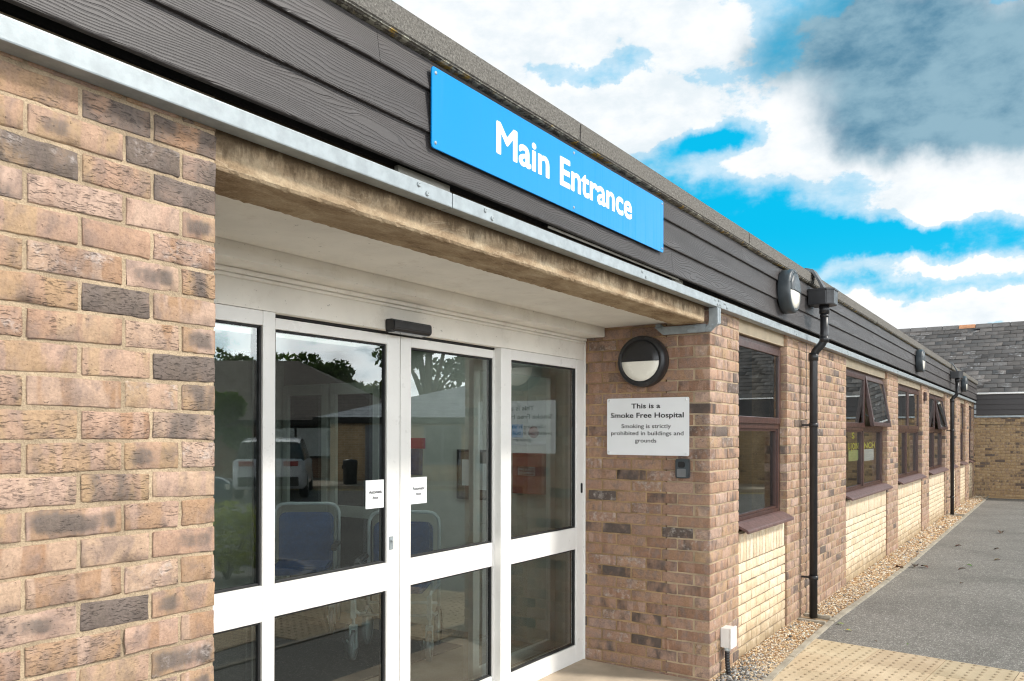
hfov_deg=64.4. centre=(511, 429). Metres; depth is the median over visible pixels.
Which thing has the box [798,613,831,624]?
gully
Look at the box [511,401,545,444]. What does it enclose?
wall notice
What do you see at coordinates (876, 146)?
sky
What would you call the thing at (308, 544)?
wheelchair
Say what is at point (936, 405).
window
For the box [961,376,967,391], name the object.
wall light
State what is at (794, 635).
gravel
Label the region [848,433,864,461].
window notice
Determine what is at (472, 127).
entrance sign
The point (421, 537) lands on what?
wheelchair
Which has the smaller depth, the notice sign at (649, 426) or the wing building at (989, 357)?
the notice sign at (649, 426)
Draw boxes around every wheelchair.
[275,502,341,633]
[346,510,442,661]
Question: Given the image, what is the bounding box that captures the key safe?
[675,459,689,477]
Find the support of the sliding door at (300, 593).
in the hospital building at (234, 234)
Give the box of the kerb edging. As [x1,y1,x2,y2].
[763,496,988,680]
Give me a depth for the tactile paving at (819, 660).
5.60 m
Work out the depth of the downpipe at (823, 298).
7.06 m
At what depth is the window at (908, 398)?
12.46 m
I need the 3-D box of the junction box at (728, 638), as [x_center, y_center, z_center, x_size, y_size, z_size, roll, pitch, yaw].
[1.452,1.507,5.453,0.077,0.378,0.112,0,0,34]
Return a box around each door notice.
[365,479,383,508]
[411,477,426,503]
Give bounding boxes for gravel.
[711,495,986,680]
[988,496,1023,498]
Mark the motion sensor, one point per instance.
(403, 327)
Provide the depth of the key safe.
5.34 m
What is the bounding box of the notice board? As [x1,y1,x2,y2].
[457,449,485,499]
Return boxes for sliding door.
[251,318,399,680]
[399,336,494,680]
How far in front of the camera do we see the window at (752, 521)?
6.61 m
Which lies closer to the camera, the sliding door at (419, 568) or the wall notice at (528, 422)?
the sliding door at (419, 568)
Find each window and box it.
[738,335,793,533]
[846,368,892,500]
[898,384,926,484]
[929,394,948,474]
[960,404,968,465]
[969,406,975,462]
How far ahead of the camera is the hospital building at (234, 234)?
3.67 m
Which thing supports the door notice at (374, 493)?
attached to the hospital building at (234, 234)
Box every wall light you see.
[618,336,668,386]
[777,269,800,313]
[916,349,925,371]
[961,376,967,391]
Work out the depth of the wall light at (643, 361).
5.44 m
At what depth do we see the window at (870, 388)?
9.92 m
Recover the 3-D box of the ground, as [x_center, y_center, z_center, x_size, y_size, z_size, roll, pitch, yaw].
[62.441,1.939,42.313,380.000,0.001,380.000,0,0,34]
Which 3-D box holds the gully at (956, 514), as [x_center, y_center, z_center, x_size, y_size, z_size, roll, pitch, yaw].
[8.813,1.722,16.156,0.310,0.094,0.250,0,0,34]
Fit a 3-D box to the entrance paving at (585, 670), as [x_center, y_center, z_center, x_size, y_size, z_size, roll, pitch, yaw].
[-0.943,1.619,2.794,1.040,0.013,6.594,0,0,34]
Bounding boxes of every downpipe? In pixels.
[801,268,838,618]
[946,362,962,514]
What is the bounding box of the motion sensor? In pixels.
[386,318,431,336]
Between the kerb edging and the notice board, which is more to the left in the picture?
the notice board
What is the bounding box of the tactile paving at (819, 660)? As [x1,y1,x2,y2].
[738,639,1023,680]
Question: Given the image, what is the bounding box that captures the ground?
[817,498,1023,678]
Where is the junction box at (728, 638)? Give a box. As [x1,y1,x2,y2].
[720,625,736,674]
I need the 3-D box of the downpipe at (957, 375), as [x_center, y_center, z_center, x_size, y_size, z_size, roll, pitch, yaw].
[8.806,0.164,16.169,0.291,3.049,0.244,0,0,34]
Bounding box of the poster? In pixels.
[411,438,424,474]
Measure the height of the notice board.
0.400 m
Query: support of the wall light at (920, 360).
attached to the hospital building at (234, 234)
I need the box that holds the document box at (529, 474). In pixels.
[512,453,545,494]
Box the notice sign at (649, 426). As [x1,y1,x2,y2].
[607,397,688,455]
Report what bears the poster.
attached to the hospital building at (234, 234)
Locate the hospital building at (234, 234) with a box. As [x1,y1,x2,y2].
[0,0,977,680]
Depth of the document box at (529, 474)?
6.17 m
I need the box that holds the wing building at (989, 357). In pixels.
[898,321,1023,496]
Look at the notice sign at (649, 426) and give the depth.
5.51 m
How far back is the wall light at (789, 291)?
6.27 m
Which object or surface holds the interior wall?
in the hospital building at (234, 234)
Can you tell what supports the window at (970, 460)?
in the hospital building at (234, 234)
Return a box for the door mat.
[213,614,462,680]
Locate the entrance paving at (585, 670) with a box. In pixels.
[537,659,695,680]
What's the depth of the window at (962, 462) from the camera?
19.47 m
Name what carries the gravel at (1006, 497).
on the ground
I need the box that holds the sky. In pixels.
[392,0,1023,328]
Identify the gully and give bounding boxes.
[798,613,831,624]
[946,513,964,515]
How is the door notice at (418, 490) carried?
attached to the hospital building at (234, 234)
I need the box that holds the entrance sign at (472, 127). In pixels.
[431,66,662,252]
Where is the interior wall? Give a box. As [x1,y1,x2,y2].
[282,381,379,617]

